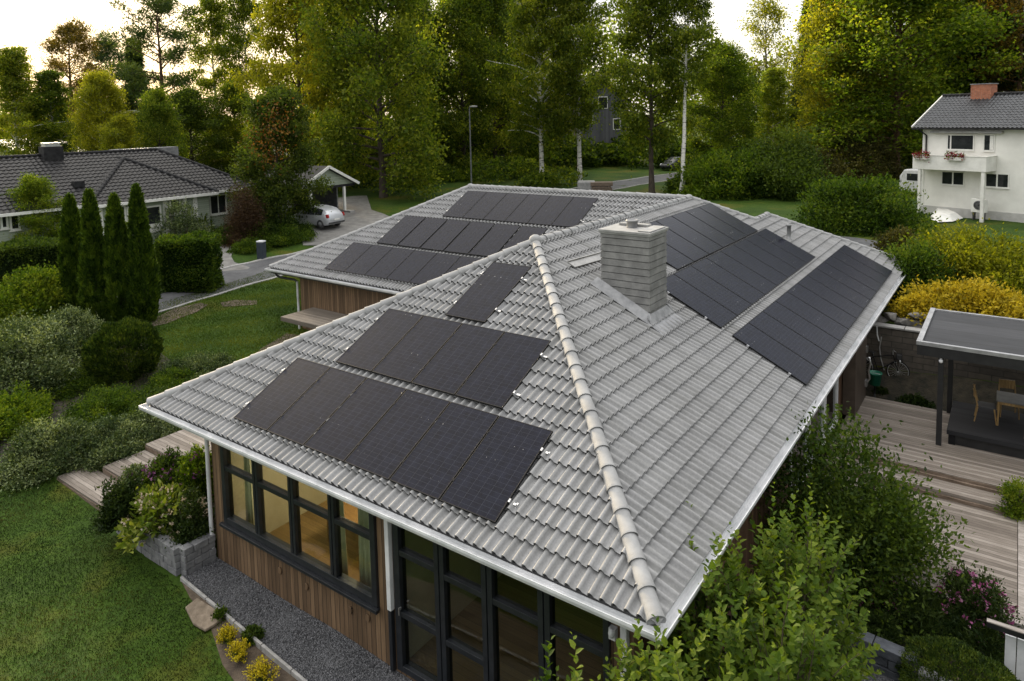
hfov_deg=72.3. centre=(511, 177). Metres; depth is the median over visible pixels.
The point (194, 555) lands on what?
planter wall
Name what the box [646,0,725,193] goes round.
birch tree
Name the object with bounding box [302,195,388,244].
driveway
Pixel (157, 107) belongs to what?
tree
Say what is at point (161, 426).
bush
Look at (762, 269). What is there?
solar panel
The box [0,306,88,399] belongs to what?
bush
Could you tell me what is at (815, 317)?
solar panel
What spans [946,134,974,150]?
window
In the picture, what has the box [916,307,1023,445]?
patio canopy
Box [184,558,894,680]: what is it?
gravel strip
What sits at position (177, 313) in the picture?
bare soil
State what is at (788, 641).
leafy bush
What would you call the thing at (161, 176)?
bungalow
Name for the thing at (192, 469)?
flowering plant
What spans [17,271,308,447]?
grass
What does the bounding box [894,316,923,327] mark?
boulder
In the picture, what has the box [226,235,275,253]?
bush
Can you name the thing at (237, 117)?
tree
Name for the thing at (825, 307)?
solar panel
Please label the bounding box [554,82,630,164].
timber house
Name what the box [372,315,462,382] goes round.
solar panel
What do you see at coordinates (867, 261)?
solar panel
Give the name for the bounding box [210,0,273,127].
pine tree
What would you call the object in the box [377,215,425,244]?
solar panel
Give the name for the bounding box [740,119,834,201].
bush
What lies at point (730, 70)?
tree
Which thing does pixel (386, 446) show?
solar panel
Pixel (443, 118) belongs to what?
aspen tree
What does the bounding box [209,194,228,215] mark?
window
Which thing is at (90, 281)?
cypress
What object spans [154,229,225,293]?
hedge
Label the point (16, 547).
grass
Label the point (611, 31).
forest
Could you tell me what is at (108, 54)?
pine tree
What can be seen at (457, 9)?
maple tree
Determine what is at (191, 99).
tree
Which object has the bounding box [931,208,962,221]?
boat cover
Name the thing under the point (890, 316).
boulder
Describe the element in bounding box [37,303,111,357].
bush
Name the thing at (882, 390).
fern
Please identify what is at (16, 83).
birch tree
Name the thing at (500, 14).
maple tree
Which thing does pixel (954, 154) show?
flower box
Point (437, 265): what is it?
solar panel
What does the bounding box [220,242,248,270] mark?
garden path
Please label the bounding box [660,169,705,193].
bush
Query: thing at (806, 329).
solar panel
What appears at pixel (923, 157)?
flower box
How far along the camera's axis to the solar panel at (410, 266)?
27.49 m
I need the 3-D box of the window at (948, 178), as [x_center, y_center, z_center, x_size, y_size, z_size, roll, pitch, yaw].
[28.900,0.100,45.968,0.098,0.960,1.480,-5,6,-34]
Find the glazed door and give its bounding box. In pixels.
[392,524,611,680]
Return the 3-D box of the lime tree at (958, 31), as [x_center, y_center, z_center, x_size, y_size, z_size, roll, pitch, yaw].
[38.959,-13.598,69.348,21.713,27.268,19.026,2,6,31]
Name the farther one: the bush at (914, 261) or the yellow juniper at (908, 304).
the bush at (914, 261)
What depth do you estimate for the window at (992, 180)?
43.82 m
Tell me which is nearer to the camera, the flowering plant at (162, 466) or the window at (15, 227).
the flowering plant at (162, 466)
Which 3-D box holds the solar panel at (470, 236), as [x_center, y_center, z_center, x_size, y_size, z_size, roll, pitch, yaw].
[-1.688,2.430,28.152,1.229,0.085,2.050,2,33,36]
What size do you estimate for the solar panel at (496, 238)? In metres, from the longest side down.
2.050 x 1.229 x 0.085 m
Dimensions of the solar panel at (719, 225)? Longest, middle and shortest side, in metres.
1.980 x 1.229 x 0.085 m
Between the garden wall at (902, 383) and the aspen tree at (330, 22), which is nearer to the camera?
the garden wall at (902, 383)
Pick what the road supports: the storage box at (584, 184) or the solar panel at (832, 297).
the storage box at (584, 184)
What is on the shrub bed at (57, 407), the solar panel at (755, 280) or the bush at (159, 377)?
the bush at (159, 377)
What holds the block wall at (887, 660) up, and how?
on the soil bed at (951, 662)
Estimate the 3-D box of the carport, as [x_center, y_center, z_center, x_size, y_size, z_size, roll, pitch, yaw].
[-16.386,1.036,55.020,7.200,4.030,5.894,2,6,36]
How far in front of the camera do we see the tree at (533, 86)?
87.41 m
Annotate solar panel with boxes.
[234,357,330,430]
[267,367,366,445]
[304,377,406,461]
[324,242,371,271]
[336,308,423,371]
[344,245,392,274]
[344,389,450,480]
[365,247,413,278]
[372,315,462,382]
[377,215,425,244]
[386,250,436,282]
[389,402,498,500]
[398,217,447,247]
[409,253,460,284]
[411,323,504,395]
[420,219,470,250]
[440,416,552,523]
[443,191,486,217]
[444,221,494,253]
[445,256,481,273]
[445,262,530,322]
[455,332,550,408]
[462,192,506,219]
[469,223,520,256]
[483,193,528,221]
[500,226,547,251]
[505,194,550,223]
[527,195,573,225]
[551,197,597,226]
[647,221,708,261]
[656,216,722,254]
[666,244,693,269]
[666,274,736,327]
[671,211,735,247]
[674,265,751,315]
[686,207,746,240]
[691,258,764,304]
[699,203,757,235]
[706,251,776,294]
[720,245,787,285]
[732,323,818,385]
[733,239,797,277]
[745,233,806,269]
[748,311,829,367]
[756,228,814,262]
[763,301,839,353]
[775,291,848,340]
[787,283,856,328]
[798,275,863,317]
[807,268,870,308]
[816,262,876,299]
[824,256,882,291]
[831,250,887,283]
[838,245,891,276]
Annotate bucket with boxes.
[869,370,881,385]
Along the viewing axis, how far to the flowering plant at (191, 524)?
15.82 m
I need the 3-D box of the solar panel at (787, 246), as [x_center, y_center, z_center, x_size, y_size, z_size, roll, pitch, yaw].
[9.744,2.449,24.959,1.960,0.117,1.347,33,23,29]
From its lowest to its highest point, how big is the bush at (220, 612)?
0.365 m
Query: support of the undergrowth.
on the ground at (392, 203)
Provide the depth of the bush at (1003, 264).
27.95 m
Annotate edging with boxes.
[180,576,306,680]
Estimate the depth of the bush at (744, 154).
56.53 m
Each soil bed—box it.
[181,581,297,680]
[762,568,1023,680]
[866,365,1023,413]
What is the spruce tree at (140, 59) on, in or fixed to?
on the ground at (392, 203)
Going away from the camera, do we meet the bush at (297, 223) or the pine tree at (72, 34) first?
the bush at (297, 223)
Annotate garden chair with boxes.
[973,384,996,424]
[997,379,1019,419]
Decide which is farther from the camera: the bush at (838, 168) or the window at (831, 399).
the bush at (838, 168)
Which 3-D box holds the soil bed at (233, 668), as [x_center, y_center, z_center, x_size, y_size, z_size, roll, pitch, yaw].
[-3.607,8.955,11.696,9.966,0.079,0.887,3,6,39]
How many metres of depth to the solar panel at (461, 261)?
26.58 m
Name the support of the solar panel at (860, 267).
on the tiled villa
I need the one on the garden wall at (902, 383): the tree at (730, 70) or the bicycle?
the bicycle
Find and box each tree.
[0,45,74,157]
[0,172,63,240]
[18,69,82,153]
[21,14,107,143]
[62,65,141,151]
[75,29,152,109]
[93,0,208,102]
[94,109,146,149]
[120,37,151,140]
[131,81,189,157]
[147,83,242,175]
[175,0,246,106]
[199,77,260,171]
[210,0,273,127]
[219,81,333,223]
[223,0,351,164]
[281,0,405,173]
[286,0,458,200]
[373,0,468,169]
[422,0,508,171]
[446,0,552,167]
[473,0,587,172]
[481,1,558,165]
[532,0,618,181]
[580,0,709,192]
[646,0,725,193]
[676,37,769,163]
[731,0,799,124]
[748,66,803,151]
[782,0,903,151]
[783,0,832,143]
[789,0,1023,173]
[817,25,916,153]
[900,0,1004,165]
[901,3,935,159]
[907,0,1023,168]
[957,0,1023,91]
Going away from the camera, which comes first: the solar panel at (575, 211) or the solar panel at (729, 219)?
the solar panel at (729, 219)
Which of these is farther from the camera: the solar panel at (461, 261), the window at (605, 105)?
the window at (605, 105)
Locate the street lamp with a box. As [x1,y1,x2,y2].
[469,105,477,183]
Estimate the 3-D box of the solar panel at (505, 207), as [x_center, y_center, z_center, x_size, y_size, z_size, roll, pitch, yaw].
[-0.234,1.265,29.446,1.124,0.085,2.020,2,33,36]
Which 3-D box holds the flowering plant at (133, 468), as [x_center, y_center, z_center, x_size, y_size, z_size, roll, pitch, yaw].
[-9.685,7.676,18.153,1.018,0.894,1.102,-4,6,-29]
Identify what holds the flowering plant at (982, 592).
on the soil bed at (951, 662)
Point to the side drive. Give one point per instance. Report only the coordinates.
(863, 241)
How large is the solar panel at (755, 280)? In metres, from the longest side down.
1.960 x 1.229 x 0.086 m
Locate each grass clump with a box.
[853,605,906,646]
[876,580,960,648]
[931,594,1016,667]
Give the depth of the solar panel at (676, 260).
20.02 m
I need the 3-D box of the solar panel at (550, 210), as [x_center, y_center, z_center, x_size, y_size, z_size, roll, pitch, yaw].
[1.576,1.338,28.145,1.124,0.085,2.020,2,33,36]
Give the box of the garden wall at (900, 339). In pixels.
[866,322,1023,386]
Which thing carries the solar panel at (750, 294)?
on the tiled villa
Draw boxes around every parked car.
[293,204,344,228]
[659,156,690,169]
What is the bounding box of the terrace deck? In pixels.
[814,396,1023,629]
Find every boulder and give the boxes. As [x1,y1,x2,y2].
[876,316,888,322]
[883,312,896,321]
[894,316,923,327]
[908,312,925,319]
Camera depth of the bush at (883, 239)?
34.23 m
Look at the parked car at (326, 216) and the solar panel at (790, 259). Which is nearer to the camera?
the solar panel at (790, 259)
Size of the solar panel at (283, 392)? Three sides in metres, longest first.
1.860 x 1.276 x 0.117 m
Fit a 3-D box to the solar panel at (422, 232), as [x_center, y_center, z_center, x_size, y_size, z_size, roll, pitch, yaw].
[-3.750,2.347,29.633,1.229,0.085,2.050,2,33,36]
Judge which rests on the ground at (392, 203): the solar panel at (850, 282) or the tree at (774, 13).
the tree at (774, 13)
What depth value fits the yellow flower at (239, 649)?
12.90 m
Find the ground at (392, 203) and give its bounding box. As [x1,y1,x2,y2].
[0,115,1023,680]
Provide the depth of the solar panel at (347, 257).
29.63 m
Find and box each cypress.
[55,192,80,310]
[76,188,113,322]
[102,191,135,321]
[124,182,162,321]
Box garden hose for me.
[879,337,884,369]
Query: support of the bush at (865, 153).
on the ground at (392, 203)
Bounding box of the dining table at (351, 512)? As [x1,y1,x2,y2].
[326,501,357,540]
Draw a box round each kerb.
[20,180,666,349]
[41,172,675,316]
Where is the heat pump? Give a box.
[971,198,987,220]
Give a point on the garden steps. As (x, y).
(86, 483)
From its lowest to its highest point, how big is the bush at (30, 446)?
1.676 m
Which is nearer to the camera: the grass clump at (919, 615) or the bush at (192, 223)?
the grass clump at (919, 615)
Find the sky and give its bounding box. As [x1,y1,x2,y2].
[0,0,1023,123]
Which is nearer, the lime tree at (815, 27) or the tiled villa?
the tiled villa
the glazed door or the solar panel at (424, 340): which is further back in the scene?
the solar panel at (424, 340)
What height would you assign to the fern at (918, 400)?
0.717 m
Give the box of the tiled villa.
[138,183,905,680]
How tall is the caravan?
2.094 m
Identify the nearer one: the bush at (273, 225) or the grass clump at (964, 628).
the grass clump at (964, 628)
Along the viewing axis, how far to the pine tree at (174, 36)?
72.03 m
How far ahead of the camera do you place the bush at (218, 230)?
44.76 m
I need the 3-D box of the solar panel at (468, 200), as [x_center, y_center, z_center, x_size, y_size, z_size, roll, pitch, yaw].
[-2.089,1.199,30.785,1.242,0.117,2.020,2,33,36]
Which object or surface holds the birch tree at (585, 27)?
on the ground at (392, 203)
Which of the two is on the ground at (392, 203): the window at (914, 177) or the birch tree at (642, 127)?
the birch tree at (642, 127)
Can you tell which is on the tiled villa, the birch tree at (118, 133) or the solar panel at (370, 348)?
the solar panel at (370, 348)
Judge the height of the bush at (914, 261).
2.948 m
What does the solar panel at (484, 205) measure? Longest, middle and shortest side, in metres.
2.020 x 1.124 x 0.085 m
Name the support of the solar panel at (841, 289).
on the tiled villa
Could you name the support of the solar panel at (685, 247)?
on the tiled villa
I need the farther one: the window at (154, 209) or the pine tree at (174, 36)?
the pine tree at (174, 36)
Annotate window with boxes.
[0,216,10,230]
[9,215,22,231]
[122,205,126,221]
[146,205,162,227]
[169,199,180,215]
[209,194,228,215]
[219,446,379,614]
[598,96,607,108]
[613,118,619,129]
[789,424,808,500]
[808,400,824,467]
[824,378,838,444]
[907,173,921,180]
[941,171,964,186]
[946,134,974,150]
[982,134,994,151]
[985,173,1009,188]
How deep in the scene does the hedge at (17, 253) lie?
34.79 m
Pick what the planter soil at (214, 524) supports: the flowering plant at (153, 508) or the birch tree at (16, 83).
the flowering plant at (153, 508)
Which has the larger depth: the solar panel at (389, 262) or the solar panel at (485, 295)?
the solar panel at (389, 262)
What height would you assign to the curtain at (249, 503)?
2.450 m
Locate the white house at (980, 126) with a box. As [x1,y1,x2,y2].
[911,83,1023,222]
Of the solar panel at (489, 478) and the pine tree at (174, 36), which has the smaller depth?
the solar panel at (489, 478)
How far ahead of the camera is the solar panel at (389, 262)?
28.21 m
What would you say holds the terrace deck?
on the ground at (392, 203)
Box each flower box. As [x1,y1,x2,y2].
[913,149,929,162]
[944,150,963,160]
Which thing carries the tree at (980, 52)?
on the ground at (392, 203)
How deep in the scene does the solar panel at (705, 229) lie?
23.24 m
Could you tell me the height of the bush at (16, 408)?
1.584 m
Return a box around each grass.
[0,445,227,680]
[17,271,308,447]
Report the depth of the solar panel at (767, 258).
22.89 m
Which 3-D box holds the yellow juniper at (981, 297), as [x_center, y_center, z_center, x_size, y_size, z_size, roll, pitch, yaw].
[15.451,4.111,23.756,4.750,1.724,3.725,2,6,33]
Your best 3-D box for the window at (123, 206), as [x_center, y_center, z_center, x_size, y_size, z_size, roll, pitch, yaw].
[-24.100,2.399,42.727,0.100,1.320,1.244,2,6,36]
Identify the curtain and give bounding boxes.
[243,456,254,524]
[339,500,347,574]
[358,508,371,587]
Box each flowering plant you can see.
[88,471,150,537]
[113,479,188,553]
[118,462,148,489]
[134,445,187,493]
[155,482,215,551]
[165,443,214,504]
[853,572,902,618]
[922,561,1023,655]
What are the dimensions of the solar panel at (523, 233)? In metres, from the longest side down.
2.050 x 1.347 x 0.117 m
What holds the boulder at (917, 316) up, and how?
on the ground at (392, 203)
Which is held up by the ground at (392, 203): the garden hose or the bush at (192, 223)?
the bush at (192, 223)
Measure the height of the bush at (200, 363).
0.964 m
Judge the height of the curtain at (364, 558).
2.500 m
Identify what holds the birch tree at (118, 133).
on the ground at (392, 203)
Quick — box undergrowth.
[319,152,736,192]
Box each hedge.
[0,235,67,288]
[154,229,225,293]
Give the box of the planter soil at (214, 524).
[144,500,215,542]
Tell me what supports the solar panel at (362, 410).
on the tiled villa
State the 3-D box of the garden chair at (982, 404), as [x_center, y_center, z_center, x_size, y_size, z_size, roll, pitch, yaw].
[13.285,6.379,19.691,0.588,0.936,0.469,2,6,34]
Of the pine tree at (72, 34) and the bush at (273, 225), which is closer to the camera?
the bush at (273, 225)
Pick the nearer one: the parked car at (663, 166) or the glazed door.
the glazed door
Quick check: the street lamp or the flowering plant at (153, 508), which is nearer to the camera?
the flowering plant at (153, 508)
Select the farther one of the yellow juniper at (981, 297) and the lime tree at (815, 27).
the lime tree at (815, 27)
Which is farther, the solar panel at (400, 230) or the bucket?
the solar panel at (400, 230)
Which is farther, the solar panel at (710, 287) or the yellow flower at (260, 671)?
the solar panel at (710, 287)
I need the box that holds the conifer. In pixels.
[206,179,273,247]
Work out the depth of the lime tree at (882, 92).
77.39 m
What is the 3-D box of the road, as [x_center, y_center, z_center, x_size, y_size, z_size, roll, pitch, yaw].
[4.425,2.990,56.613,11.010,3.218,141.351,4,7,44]
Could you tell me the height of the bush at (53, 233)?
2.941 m
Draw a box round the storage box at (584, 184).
[577,180,594,189]
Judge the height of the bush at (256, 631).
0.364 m
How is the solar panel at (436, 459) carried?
on the tiled villa
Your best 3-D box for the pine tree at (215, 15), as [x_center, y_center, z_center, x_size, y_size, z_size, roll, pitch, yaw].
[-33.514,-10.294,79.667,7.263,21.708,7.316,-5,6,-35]
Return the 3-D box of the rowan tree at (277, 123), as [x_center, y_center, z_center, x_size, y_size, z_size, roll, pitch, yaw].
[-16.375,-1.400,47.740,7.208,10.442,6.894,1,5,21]
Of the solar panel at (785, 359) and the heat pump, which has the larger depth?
the heat pump
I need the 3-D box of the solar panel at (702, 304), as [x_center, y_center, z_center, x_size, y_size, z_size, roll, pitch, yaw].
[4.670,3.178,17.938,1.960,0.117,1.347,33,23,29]
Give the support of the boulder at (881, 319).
on the ground at (392, 203)
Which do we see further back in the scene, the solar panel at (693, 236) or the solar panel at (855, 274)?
the solar panel at (855, 274)
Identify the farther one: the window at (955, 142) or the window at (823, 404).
the window at (955, 142)
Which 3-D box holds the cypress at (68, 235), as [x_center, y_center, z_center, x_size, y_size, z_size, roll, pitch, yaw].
[-20.353,3.700,32.511,1.602,6.137,1.572,-6,7,-44]
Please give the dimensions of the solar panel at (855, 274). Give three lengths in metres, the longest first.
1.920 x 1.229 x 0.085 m
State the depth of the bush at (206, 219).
47.39 m
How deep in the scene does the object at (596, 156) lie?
85.97 m
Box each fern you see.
[870,385,888,395]
[894,392,936,408]
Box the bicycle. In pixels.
[866,349,909,375]
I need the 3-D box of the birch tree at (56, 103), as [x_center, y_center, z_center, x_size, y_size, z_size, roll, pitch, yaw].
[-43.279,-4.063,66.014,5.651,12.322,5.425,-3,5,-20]
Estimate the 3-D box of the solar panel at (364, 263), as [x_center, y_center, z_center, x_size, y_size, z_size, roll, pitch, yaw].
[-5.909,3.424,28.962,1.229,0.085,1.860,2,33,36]
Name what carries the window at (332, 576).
in the tiled villa
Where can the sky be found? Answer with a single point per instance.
(20, 20)
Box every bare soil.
[152,303,206,325]
[220,300,256,305]
[259,333,298,351]
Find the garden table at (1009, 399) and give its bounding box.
[996,390,1023,425]
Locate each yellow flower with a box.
[216,619,238,644]
[223,637,250,663]
[242,654,280,680]
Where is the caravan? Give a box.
[899,169,921,194]
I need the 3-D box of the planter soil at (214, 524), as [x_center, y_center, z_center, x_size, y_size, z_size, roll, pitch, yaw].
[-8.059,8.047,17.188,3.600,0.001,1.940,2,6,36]
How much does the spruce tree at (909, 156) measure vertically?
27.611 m
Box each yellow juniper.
[883,290,939,323]
[889,272,1023,325]
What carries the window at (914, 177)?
in the caravan
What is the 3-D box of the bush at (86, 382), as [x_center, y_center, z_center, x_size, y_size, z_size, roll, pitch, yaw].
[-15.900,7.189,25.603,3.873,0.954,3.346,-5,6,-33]
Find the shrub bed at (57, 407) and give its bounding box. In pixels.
[0,322,169,465]
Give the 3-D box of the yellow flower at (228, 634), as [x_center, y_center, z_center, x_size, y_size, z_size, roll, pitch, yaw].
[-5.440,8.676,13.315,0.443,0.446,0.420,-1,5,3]
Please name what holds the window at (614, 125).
in the timber house at (607, 133)
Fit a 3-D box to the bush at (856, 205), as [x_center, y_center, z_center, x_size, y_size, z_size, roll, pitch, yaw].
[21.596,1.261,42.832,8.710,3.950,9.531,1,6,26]
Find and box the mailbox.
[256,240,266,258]
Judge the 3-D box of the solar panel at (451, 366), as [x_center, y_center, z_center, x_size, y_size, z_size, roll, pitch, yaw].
[-1.087,3.739,14.510,1.158,0.085,1.860,2,32,36]
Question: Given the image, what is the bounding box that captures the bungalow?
[0,142,256,243]
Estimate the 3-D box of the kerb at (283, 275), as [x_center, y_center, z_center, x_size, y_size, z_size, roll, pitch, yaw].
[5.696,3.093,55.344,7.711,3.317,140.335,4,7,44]
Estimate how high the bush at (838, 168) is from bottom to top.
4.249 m
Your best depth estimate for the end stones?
11.75 m
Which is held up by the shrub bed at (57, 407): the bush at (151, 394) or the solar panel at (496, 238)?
the bush at (151, 394)
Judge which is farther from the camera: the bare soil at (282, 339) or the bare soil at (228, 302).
the bare soil at (228, 302)
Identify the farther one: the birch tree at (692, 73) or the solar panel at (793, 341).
the birch tree at (692, 73)
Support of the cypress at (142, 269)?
on the shrub bed at (57, 407)
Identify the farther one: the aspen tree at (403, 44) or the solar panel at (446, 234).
the aspen tree at (403, 44)
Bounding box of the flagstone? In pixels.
[186,598,224,631]
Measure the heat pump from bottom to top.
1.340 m
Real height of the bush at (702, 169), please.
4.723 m
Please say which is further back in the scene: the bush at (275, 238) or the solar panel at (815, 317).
the bush at (275, 238)
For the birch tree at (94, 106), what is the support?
on the ground at (392, 203)
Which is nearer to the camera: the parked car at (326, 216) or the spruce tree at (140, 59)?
the parked car at (326, 216)
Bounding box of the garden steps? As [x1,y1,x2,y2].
[56,429,211,509]
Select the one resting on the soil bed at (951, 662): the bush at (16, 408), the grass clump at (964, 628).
the grass clump at (964, 628)
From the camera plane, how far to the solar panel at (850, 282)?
23.80 m
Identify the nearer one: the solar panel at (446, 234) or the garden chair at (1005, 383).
the garden chair at (1005, 383)
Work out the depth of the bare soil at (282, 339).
29.46 m
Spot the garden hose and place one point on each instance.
(880, 353)
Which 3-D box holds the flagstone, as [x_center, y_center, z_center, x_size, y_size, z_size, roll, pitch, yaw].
[-6.223,8.770,14.057,1.014,0.065,0.499,2,6,36]
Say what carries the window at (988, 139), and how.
in the white house at (980, 126)
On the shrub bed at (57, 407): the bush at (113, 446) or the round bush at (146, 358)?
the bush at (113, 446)
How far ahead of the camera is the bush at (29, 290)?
31.46 m
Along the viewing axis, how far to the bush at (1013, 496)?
16.31 m
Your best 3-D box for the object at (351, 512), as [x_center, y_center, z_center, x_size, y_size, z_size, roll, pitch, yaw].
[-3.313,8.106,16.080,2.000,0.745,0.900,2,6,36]
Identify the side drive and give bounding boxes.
[840,236,883,248]
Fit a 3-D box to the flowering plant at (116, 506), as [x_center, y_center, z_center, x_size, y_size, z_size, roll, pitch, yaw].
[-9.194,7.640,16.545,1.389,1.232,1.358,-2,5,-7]
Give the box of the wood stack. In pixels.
[591,181,612,190]
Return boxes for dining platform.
[947,401,1023,458]
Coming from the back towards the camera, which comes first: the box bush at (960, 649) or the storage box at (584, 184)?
the storage box at (584, 184)
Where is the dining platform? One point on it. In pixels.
(983, 431)
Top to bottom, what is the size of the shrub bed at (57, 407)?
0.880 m
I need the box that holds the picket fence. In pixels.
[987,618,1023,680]
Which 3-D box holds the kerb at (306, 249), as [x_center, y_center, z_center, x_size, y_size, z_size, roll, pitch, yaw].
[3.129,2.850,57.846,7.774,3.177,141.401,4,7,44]
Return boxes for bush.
[0,259,70,326]
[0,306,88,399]
[0,380,63,445]
[0,410,97,496]
[28,359,122,400]
[36,225,59,237]
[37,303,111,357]
[43,408,162,473]
[57,378,152,425]
[80,315,164,383]
[100,407,179,444]
[117,380,182,424]
[141,364,197,393]
[150,195,213,246]
[157,348,241,385]
[193,213,215,231]
[209,223,240,244]
[210,602,230,624]
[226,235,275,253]
[240,205,281,237]
[240,222,317,246]
[240,623,265,646]
[275,211,316,239]
[529,482,884,680]
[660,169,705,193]
[667,142,763,200]
[704,138,799,200]
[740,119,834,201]
[749,400,978,639]
[790,168,948,237]
[796,145,856,184]
[812,120,905,180]
[866,224,924,255]
[879,231,959,303]
[894,633,1020,680]
[896,213,1023,299]
[994,475,1023,522]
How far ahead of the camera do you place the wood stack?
63.53 m
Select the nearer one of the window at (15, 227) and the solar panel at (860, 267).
the solar panel at (860, 267)
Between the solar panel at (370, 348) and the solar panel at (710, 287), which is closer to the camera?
the solar panel at (370, 348)
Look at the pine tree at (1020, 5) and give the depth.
67.43 m
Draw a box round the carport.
[258,165,359,217]
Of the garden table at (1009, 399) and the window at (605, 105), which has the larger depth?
the window at (605, 105)
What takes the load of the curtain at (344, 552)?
hanging from the tiled villa
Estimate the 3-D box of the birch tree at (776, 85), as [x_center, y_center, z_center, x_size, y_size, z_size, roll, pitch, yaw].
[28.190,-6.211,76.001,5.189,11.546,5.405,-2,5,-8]
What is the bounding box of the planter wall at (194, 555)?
[116,528,215,575]
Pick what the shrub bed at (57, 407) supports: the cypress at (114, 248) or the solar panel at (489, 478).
the cypress at (114, 248)
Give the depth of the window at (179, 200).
45.67 m
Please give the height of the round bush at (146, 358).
2.467 m
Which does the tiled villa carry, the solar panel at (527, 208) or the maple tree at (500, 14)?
the solar panel at (527, 208)
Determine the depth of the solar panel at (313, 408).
14.37 m
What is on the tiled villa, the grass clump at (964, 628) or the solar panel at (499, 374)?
the solar panel at (499, 374)
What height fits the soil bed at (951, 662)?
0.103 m
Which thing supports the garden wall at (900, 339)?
on the ground at (392, 203)
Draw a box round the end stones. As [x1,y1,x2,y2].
[918,666,950,680]
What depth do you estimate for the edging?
13.19 m
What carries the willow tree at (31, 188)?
on the ground at (392, 203)
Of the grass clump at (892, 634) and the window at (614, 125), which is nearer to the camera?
the grass clump at (892, 634)
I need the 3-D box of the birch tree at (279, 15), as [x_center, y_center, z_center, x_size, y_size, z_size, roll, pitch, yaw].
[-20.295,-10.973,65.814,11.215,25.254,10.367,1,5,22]
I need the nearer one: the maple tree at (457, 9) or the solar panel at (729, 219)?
the solar panel at (729, 219)
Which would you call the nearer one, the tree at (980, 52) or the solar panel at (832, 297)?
the solar panel at (832, 297)
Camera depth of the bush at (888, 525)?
13.63 m
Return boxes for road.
[102,173,677,323]
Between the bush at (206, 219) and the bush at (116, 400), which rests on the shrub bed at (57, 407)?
the bush at (116, 400)
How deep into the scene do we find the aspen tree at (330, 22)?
71.70 m
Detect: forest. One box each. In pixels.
[0,0,1023,147]
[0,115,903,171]
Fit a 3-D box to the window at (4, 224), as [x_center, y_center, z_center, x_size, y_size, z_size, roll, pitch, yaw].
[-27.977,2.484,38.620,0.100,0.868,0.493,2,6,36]
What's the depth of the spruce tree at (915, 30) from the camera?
88.21 m
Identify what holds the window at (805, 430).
in the tiled villa
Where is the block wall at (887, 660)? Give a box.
[824,618,917,680]
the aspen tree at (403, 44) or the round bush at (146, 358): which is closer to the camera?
the round bush at (146, 358)

